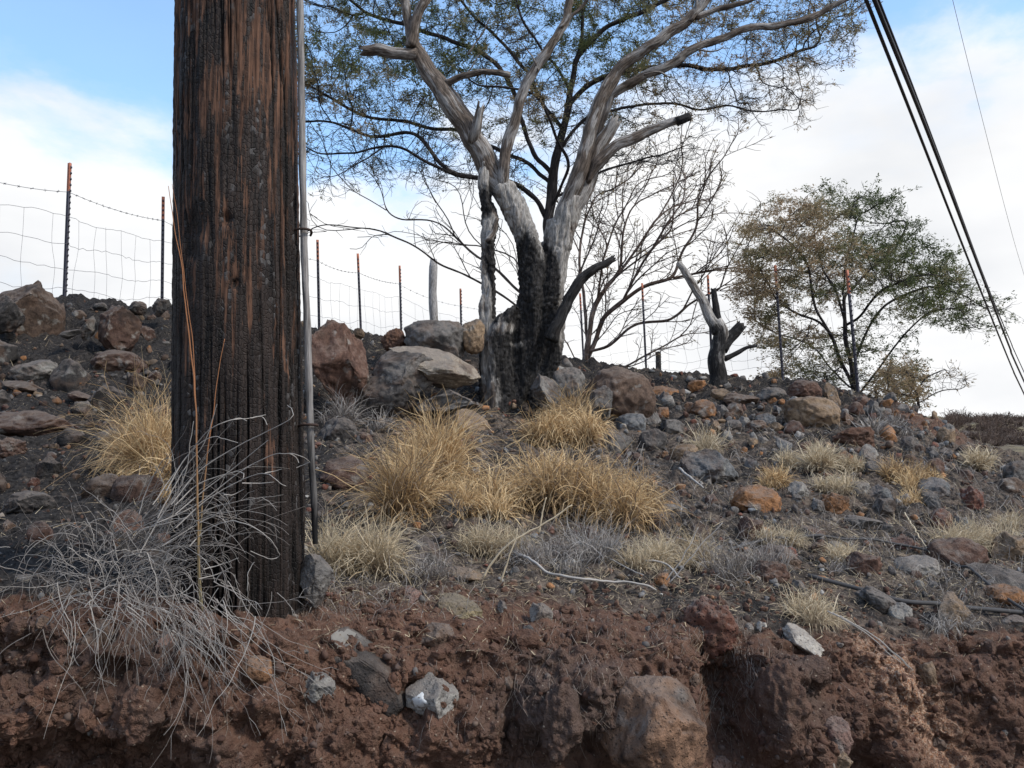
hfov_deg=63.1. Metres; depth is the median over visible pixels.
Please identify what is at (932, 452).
stone
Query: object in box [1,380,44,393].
flat rock
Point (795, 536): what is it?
grass tuft
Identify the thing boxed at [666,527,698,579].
dry stick
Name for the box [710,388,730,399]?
rock
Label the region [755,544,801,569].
rock
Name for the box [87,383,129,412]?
stone
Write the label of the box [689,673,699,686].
stone
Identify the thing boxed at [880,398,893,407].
stone
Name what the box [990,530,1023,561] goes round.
rock
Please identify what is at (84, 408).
rock
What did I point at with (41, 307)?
rock
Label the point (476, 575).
flat rock
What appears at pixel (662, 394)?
stone
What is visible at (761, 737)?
stone
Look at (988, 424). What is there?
distant scrub
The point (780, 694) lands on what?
cinder rock
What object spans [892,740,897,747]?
stone
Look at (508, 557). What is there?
dry stick
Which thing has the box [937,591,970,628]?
rock
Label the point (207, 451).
reed stalk
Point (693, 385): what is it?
rock
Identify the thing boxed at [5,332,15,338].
stone
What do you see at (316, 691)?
rock
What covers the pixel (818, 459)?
grass tuft
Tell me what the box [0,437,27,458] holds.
cinder rock
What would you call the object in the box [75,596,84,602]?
stone
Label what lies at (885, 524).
stone
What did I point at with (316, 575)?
rock
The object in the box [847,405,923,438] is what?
dead grass
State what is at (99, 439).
stone
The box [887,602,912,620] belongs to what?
rock
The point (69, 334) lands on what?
flat rock
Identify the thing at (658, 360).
wooden stake
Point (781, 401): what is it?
stone
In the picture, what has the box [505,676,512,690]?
stone
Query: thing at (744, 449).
stone
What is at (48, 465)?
rock
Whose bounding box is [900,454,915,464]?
stone
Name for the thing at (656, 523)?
stone
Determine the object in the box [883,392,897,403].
stone
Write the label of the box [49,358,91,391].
stone
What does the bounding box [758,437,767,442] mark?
stone
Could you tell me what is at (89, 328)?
rock
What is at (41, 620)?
stone
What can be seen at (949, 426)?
stone
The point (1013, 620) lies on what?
flat rock
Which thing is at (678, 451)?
rock
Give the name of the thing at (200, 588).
reed stalk
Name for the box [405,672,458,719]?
rock
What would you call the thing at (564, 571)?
stone
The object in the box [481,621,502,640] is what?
rock
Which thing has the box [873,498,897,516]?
rock
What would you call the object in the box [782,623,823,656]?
flat rock
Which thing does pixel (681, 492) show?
stone
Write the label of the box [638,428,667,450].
rock
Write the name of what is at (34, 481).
cinder rock
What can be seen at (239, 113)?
utility pole
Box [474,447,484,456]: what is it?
stone
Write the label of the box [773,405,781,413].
stone
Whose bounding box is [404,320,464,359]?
rock
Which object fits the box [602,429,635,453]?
rock
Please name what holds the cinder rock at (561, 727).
on the hillside
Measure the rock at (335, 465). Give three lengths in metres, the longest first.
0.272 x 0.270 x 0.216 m
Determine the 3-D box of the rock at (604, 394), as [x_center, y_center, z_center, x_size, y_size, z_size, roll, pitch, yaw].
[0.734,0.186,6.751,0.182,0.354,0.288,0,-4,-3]
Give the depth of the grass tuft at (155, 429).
3.77 m
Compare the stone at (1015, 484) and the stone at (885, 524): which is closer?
the stone at (885, 524)
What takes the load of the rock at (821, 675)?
on the hillside
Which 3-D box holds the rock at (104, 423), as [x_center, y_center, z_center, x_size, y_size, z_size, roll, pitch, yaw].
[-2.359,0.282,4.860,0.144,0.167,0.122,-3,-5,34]
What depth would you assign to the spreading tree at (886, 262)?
13.07 m
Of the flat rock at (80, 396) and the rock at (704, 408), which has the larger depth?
the rock at (704, 408)
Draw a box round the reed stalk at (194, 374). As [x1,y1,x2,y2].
[172,186,200,606]
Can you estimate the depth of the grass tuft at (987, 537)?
4.14 m
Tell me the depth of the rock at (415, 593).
2.29 m
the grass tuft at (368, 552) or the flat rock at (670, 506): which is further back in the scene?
the flat rock at (670, 506)
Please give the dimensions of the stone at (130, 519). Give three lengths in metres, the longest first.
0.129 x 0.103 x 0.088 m
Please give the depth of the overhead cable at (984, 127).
16.75 m
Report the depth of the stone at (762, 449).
6.11 m
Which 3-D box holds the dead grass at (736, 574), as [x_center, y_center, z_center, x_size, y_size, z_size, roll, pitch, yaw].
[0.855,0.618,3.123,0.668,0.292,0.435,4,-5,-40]
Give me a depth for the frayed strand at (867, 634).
2.40 m
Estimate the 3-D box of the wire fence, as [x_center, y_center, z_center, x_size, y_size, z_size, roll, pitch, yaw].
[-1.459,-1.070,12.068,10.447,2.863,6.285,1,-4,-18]
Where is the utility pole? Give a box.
[170,0,318,618]
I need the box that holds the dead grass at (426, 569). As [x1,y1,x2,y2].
[383,530,476,587]
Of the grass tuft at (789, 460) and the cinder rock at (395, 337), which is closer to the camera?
the grass tuft at (789, 460)
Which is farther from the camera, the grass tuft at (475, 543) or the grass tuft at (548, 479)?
the grass tuft at (548, 479)
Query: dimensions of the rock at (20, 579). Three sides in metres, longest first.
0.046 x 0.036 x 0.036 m
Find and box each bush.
[0,404,337,766]
[860,351,975,414]
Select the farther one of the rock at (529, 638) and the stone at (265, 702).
the rock at (529, 638)
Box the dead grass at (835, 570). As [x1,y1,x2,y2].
[816,551,863,575]
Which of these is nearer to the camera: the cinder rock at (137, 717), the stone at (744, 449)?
the cinder rock at (137, 717)
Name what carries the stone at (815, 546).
on the hillside
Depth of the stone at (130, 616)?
1.84 m
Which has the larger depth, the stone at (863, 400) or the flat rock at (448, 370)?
the stone at (863, 400)
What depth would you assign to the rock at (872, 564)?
3.42 m
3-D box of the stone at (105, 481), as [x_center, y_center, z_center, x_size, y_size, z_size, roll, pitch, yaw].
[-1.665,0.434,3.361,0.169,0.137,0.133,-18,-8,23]
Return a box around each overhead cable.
[864,0,1023,394]
[872,0,1023,381]
[877,0,1023,371]
[953,2,1023,273]
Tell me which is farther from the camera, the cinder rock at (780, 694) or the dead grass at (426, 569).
the dead grass at (426, 569)
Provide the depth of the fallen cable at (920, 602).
3.12 m
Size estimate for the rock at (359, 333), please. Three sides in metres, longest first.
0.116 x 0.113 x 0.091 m
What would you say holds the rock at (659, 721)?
on the hillside
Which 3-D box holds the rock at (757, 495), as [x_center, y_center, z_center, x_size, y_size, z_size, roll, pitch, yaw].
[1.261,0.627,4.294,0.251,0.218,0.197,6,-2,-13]
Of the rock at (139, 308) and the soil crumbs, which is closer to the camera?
the soil crumbs
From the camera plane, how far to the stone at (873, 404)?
9.08 m
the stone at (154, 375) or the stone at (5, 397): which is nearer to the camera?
the stone at (5, 397)
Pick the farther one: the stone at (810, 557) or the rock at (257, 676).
the stone at (810, 557)
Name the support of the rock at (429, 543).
on the hillside
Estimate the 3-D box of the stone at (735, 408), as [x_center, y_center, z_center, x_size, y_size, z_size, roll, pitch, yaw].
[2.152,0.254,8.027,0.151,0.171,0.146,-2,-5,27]
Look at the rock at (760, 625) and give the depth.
2.53 m
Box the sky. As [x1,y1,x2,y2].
[0,0,1023,416]
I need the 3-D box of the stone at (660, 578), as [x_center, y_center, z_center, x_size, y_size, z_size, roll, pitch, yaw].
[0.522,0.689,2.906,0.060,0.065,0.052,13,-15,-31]
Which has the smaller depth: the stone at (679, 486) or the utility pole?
the utility pole
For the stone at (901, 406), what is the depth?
10.12 m
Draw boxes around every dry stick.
[482,505,572,578]
[500,528,517,582]
[515,551,656,590]
[538,497,546,533]
[578,541,643,575]
[646,559,680,578]
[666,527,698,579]
[669,523,721,582]
[678,467,703,488]
[904,512,929,552]
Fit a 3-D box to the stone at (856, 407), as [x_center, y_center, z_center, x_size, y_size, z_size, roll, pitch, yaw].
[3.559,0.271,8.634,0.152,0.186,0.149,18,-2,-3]
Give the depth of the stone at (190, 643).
1.77 m
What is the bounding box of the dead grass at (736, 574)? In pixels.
[665,511,810,592]
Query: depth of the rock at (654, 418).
7.29 m
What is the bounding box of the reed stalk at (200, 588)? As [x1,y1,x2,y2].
[168,186,202,610]
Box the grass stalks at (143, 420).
[80,366,170,487]
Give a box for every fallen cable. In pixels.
[728,534,1023,610]
[807,573,1023,614]
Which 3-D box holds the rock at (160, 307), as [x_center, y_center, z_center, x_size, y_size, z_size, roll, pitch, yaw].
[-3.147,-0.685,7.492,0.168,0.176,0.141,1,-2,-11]
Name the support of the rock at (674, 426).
on the hillside
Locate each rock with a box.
[0,280,65,336]
[0,295,24,333]
[0,410,79,436]
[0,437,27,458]
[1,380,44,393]
[3,490,57,513]
[10,359,57,380]
[15,574,31,583]
[27,477,39,486]
[34,454,64,478]
[58,329,82,338]
[59,586,76,600]
[67,391,90,401]
[72,401,96,416]
[80,316,96,340]
[80,619,111,646]
[90,350,147,372]
[93,302,107,310]
[94,418,113,432]
[98,305,141,351]
[111,683,165,745]
[128,301,146,315]
[152,298,171,316]
[154,632,173,651]
[242,655,271,685]
[261,631,299,668]
[300,553,333,608]
[303,319,368,410]
[303,671,335,703]
[319,417,358,442]
[319,456,368,490]
[353,328,364,338]
[354,707,384,752]
[361,373,418,417]
[371,350,433,393]
[380,328,405,350]
[389,346,480,388]
[402,534,442,571]
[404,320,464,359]
[405,585,421,603]
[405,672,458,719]
[415,389,478,416]
[420,622,454,647]
[435,493,477,518]
[438,592,483,618]
[444,566,482,581]
[449,408,490,431]
[462,319,484,354]
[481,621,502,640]
[498,599,506,612]
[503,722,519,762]
[511,628,541,649]
[523,625,533,630]
[529,602,552,621]
[530,373,563,404]
[536,681,583,763]
[552,367,584,400]
[552,610,559,620]
[582,366,655,419]
[589,385,612,423]
[596,537,621,556]
[600,675,707,767]
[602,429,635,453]
[616,413,646,431]
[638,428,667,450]
[646,411,660,424]
[652,385,678,394]
[660,419,684,434]
[662,504,686,510]
[669,444,697,461]
[680,448,738,482]
[683,402,692,413]
[683,595,738,658]
[687,379,706,391]
[690,399,716,418]
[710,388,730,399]
[712,755,731,767]
[723,393,759,403]
[725,419,741,431]
[730,484,781,512]
[737,516,763,539]
[738,416,750,426]
[744,623,753,631]
[745,420,766,431]
[750,560,790,583]
[754,661,811,735]
[755,413,775,425]
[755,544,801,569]
[756,387,786,400]
[756,621,766,630]
[768,422,783,430]
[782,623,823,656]
[783,396,840,426]
[786,379,821,396]
[787,481,809,496]
[800,654,831,690]
[801,525,825,534]
[811,499,824,510]
[821,492,850,514]
[822,382,840,405]
[824,715,853,755]
[832,426,874,447]
[836,751,852,767]
[845,514,882,528]
[846,551,882,575]
[850,481,870,494]
[855,585,895,613]
[859,444,878,460]
[864,459,886,472]
[869,484,892,499]
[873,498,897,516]
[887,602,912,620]
[888,534,918,550]
[894,555,942,575]
[917,477,949,497]
[917,661,937,685]
[920,490,941,509]
[924,537,989,569]
[929,508,952,530]
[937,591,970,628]
[959,486,985,509]
[961,562,1023,591]
[983,583,1023,605]
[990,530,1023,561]
[1001,615,1023,626]
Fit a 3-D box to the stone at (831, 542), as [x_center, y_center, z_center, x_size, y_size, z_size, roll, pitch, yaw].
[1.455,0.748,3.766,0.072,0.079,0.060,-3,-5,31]
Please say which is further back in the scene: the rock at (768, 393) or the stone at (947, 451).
the rock at (768, 393)
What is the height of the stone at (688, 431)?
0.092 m
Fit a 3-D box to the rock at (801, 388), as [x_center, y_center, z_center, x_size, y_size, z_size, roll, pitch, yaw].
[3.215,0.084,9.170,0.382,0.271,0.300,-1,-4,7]
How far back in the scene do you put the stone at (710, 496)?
4.48 m
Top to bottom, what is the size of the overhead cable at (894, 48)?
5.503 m
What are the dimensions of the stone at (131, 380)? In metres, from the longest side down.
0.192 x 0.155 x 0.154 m
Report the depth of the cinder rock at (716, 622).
2.41 m
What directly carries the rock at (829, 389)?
on the hillside
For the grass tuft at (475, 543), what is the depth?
3.01 m
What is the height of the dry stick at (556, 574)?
0.091 m
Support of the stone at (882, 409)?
on the hillside
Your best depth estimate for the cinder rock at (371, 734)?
1.85 m
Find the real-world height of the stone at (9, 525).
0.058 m
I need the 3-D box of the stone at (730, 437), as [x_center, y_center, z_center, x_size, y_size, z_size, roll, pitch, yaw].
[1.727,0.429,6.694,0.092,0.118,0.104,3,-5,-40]
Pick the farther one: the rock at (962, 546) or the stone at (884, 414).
the stone at (884, 414)
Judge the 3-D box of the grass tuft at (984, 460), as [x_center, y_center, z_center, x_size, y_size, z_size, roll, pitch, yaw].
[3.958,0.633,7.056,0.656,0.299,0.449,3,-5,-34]
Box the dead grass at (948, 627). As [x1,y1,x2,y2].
[914,596,986,638]
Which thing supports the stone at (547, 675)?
on the hillside
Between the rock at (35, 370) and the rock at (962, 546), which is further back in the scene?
the rock at (35, 370)
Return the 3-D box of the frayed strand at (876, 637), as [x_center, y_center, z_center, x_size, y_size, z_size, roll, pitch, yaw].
[1.034,0.740,2.403,0.244,0.171,0.009,0,-4,0]
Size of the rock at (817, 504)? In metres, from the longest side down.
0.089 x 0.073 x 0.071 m
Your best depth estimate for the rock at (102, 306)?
7.65 m
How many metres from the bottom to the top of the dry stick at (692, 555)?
0.187 m
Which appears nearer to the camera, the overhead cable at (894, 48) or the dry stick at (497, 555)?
the dry stick at (497, 555)
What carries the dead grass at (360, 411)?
on the hillside
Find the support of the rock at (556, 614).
on the hillside
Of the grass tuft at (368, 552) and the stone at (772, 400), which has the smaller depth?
the grass tuft at (368, 552)
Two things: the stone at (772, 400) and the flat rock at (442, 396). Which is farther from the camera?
the stone at (772, 400)
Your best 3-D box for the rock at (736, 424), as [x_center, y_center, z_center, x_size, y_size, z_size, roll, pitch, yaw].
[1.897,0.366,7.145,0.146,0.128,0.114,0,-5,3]
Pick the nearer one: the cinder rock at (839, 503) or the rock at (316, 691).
the rock at (316, 691)
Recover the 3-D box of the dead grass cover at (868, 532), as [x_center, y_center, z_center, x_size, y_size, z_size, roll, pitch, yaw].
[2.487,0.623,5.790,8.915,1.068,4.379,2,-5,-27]
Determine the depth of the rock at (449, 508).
3.60 m
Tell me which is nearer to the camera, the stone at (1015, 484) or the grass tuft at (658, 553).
the grass tuft at (658, 553)
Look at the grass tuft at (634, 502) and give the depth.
3.69 m
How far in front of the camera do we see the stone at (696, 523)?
3.63 m
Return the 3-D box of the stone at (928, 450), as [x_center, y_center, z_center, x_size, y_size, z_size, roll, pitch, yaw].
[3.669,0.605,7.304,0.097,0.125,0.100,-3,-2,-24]
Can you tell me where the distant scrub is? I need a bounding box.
[939,406,1023,446]
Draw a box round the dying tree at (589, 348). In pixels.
[521,104,854,369]
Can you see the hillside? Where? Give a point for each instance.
(180, 743)
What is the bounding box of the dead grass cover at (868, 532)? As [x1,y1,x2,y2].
[297,416,1023,624]
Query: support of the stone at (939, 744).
on the hillside
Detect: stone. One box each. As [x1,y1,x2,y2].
[0,340,19,365]
[0,389,10,404]
[0,473,6,493]
[2,519,15,531]
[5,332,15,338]
[26,521,53,542]
[35,614,48,630]
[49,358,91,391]
[56,427,89,447]
[71,310,86,318]
[71,473,80,479]
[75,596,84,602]
[81,473,117,499]
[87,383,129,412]
[93,425,130,451]
[96,536,108,546]
[110,474,162,502]
[112,508,144,532]
[126,612,132,619]
[127,372,148,390]
[140,326,155,340]
[148,370,161,381]
[149,404,170,417]
[157,532,169,542]
[184,634,194,645]
[235,752,244,762]
[262,699,267,705]
[357,432,372,442]
[447,522,452,528]
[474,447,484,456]
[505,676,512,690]
[544,673,550,678]
[556,565,568,574]
[581,526,596,539]
[600,454,609,460]
[629,452,642,462]
[644,513,664,531]
[654,572,669,587]
[658,391,668,399]
[658,407,668,417]
[659,451,667,457]
[659,584,668,591]
[660,395,674,406]
[673,654,680,663]
[675,405,682,410]
[675,483,685,489]
[677,489,687,496]
[685,427,695,435]
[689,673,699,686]
[691,521,711,540]
[695,502,703,509]
[705,493,717,503]
[707,419,720,432]
[716,404,728,415]
[721,431,732,439]
[724,412,733,417]
[727,402,743,415]
[740,446,747,452]
[745,458,758,468]
[748,414,755,419]
[748,437,757,445]
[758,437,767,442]
[758,731,765,745]
[759,447,765,454]
[767,397,776,403]
[771,448,779,453]
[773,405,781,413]
[775,437,792,452]
[778,399,784,404]
[784,420,804,434]
[791,579,806,591]
[792,493,801,500]
[797,441,811,450]
[808,555,815,560]
[811,542,826,552]
[826,541,841,551]
[836,450,852,461]
[836,642,843,647]
[840,411,853,424]
[847,401,862,414]
[852,396,869,405]
[863,405,869,412]
[865,399,878,415]
[876,407,885,417]
[879,424,896,441]
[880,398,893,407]
[880,410,892,419]
[880,522,892,532]
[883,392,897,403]
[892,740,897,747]
[897,403,909,412]
[898,493,910,501]
[900,440,914,451]
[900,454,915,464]
[901,436,918,444]
[904,616,919,629]
[910,570,921,579]
[914,444,925,451]
[925,446,936,454]
[927,458,944,475]
[929,449,938,458]
[929,580,937,586]
[933,737,946,751]
[936,428,954,443]
[939,447,953,454]
[942,423,955,430]
[953,516,968,529]
[958,469,973,479]
[983,638,996,652]
[998,477,1023,493]
[1002,460,1023,481]
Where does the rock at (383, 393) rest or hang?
on the hillside
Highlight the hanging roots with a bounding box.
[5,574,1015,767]
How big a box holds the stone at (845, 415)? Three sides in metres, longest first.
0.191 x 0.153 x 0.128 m
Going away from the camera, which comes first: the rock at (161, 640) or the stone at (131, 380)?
the rock at (161, 640)
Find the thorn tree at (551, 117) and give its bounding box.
[295,0,882,234]
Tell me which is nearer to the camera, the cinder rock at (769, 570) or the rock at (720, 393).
the cinder rock at (769, 570)
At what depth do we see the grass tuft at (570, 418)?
5.90 m
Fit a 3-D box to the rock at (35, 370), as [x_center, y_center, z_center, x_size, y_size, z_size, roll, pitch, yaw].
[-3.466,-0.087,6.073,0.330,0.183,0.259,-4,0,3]
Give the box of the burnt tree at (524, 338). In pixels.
[358,0,849,412]
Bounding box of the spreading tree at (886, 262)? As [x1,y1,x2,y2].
[721,173,1023,408]
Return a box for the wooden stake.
[656,352,660,368]
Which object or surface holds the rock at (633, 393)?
on the hillside
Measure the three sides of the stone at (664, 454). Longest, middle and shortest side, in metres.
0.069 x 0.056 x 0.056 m
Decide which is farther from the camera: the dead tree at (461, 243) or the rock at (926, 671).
the dead tree at (461, 243)
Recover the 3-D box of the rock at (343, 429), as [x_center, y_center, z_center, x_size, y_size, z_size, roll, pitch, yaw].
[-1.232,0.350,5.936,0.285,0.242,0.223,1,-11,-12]
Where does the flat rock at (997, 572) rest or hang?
on the hillside
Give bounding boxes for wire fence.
[0,162,859,391]
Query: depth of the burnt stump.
10.02 m
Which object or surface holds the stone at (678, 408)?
on the hillside
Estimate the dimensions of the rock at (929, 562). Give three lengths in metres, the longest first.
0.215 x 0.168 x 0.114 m
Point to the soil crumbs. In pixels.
(22, 751)
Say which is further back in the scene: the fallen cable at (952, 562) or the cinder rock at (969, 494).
the cinder rock at (969, 494)
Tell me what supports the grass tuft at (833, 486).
on the hillside
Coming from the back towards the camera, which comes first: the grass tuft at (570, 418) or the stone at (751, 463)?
the grass tuft at (570, 418)
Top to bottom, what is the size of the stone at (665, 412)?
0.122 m
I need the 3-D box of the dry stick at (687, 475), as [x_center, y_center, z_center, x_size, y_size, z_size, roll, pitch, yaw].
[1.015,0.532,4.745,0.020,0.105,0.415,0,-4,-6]
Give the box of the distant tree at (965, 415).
[957,407,976,419]
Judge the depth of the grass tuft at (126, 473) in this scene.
3.71 m
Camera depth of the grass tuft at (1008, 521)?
4.62 m
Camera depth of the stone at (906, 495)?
4.85 m
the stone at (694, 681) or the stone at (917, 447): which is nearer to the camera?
the stone at (694, 681)
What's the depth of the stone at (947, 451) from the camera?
7.22 m
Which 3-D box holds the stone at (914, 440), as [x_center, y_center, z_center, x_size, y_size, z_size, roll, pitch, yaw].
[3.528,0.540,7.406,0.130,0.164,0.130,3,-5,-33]
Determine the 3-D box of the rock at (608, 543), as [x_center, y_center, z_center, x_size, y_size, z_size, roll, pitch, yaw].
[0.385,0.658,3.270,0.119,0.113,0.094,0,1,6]
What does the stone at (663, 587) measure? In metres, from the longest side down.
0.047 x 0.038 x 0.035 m
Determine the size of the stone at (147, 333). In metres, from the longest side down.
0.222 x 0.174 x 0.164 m
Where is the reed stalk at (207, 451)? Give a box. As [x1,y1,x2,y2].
[199,339,224,545]
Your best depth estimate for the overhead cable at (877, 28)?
7.25 m
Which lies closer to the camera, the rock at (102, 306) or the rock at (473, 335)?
the rock at (473, 335)
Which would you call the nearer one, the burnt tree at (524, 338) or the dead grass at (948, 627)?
the dead grass at (948, 627)
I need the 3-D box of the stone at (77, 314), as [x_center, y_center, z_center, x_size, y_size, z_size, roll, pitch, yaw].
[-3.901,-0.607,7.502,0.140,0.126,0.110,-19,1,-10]
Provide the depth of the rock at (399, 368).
6.61 m
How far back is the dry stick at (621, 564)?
2.96 m
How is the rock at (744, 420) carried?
on the hillside
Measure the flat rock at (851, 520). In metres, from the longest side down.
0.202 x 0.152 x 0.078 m
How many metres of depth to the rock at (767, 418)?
7.75 m
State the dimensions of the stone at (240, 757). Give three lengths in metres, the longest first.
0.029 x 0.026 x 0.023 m
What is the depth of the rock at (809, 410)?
7.83 m
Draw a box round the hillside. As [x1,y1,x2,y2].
[0,293,1023,767]
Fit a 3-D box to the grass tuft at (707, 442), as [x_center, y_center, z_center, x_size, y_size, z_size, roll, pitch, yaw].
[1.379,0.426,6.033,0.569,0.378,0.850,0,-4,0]
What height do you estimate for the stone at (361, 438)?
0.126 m
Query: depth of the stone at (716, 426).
7.19 m
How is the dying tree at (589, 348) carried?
on the hillside
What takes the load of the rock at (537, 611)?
on the hillside
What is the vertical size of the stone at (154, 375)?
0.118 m
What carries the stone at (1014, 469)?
on the hillside
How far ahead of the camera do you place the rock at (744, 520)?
3.65 m
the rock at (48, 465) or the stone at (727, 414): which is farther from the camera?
the stone at (727, 414)
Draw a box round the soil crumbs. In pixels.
[0,580,1023,767]
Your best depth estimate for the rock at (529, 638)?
2.13 m
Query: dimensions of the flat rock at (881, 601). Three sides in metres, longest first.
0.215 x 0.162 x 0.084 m
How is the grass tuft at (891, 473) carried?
on the hillside
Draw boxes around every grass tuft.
[23,346,171,491]
[73,425,171,504]
[304,492,446,586]
[306,384,519,530]
[413,448,543,528]
[444,505,544,563]
[484,425,656,525]
[503,378,626,452]
[547,452,695,542]
[603,516,735,573]
[679,417,741,452]
[746,515,817,549]
[750,456,805,490]
[764,579,855,632]
[766,441,805,468]
[789,434,865,473]
[804,468,871,495]
[812,532,867,565]
[864,450,950,490]
[897,481,925,505]
[913,510,1023,555]
[950,442,1005,473]
[987,503,1023,534]
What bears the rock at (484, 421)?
on the hillside
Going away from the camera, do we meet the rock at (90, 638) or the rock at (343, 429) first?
the rock at (90, 638)
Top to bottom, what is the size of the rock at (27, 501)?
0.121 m
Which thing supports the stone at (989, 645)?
on the hillside
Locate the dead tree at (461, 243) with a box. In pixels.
[308,142,603,304]
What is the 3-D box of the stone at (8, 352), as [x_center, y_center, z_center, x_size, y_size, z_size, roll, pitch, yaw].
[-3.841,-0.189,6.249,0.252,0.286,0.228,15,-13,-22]
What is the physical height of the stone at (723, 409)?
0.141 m
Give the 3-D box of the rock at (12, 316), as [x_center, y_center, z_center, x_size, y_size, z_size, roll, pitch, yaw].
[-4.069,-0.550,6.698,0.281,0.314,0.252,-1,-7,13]
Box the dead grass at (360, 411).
[304,376,407,435]
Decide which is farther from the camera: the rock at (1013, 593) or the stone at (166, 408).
the stone at (166, 408)
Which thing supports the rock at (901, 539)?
on the hillside
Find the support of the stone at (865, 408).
on the hillside
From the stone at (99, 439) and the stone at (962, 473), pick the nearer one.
the stone at (99, 439)
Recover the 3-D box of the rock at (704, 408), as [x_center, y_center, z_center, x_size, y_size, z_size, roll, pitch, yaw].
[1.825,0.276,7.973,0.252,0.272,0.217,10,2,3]
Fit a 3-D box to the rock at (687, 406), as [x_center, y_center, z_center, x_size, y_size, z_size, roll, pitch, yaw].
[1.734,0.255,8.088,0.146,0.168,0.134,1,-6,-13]
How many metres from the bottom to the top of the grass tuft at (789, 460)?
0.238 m
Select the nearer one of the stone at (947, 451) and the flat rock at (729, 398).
the stone at (947, 451)
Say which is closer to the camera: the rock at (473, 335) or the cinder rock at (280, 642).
the cinder rock at (280, 642)
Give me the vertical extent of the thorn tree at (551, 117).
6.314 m
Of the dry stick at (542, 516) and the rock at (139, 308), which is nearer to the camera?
the dry stick at (542, 516)
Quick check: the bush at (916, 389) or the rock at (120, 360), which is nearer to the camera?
the rock at (120, 360)
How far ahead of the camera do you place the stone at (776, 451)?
5.92 m
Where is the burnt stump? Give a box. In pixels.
[676,261,757,386]
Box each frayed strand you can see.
[827,611,913,670]
[833,613,900,662]
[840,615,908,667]
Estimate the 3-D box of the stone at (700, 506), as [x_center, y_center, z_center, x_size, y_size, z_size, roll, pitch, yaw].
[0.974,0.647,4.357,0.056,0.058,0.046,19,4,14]
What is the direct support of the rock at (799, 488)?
on the hillside
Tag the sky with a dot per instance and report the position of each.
(86, 84)
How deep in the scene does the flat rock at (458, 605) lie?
2.28 m
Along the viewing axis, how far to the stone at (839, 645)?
2.56 m
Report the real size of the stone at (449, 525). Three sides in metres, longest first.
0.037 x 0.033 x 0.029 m
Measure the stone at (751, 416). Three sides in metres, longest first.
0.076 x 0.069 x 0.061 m
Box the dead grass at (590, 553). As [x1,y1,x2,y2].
[492,504,649,576]
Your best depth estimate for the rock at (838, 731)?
2.26 m
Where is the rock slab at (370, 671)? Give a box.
[331,626,405,716]
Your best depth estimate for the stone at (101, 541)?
2.53 m
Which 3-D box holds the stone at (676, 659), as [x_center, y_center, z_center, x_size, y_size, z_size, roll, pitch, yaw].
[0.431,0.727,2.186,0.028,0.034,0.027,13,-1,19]
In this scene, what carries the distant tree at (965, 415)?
on the hillside
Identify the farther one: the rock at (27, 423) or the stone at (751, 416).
the stone at (751, 416)
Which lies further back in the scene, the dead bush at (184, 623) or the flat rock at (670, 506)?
the flat rock at (670, 506)
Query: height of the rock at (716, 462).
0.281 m
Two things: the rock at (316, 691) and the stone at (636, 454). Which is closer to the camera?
the rock at (316, 691)
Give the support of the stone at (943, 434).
on the hillside
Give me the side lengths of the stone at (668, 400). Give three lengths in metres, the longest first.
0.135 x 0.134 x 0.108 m
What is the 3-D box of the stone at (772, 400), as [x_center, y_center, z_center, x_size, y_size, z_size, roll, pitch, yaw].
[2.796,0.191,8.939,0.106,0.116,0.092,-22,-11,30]
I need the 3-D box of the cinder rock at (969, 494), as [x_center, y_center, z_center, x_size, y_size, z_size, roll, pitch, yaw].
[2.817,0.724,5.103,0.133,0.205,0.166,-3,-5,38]
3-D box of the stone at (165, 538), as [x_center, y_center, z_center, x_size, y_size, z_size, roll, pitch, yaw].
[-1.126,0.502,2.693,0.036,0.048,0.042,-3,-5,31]
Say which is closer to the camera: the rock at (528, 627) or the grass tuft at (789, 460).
the rock at (528, 627)
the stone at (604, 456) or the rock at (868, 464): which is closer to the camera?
the stone at (604, 456)
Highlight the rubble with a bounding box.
[0,300,1023,602]
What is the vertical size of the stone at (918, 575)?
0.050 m
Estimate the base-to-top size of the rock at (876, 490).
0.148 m
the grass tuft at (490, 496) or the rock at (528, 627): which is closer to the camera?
the rock at (528, 627)
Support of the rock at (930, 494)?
on the hillside
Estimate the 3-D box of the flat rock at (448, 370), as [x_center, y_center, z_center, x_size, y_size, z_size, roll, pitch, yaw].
[-0.643,-0.137,6.844,0.799,0.310,0.602,14,1,-4]
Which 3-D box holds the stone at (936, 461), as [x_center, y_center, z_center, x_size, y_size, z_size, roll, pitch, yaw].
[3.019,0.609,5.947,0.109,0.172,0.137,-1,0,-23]
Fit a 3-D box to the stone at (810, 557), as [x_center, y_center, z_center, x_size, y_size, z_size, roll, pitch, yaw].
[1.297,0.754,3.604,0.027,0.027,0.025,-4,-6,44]
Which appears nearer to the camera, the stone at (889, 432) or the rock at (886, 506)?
the rock at (886, 506)
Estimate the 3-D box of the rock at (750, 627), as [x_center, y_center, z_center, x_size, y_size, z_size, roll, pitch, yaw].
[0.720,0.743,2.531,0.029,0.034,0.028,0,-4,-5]
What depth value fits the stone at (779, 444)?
6.40 m
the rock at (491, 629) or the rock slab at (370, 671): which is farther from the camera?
the rock at (491, 629)
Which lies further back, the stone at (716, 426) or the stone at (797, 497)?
the stone at (716, 426)
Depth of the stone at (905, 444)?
7.02 m

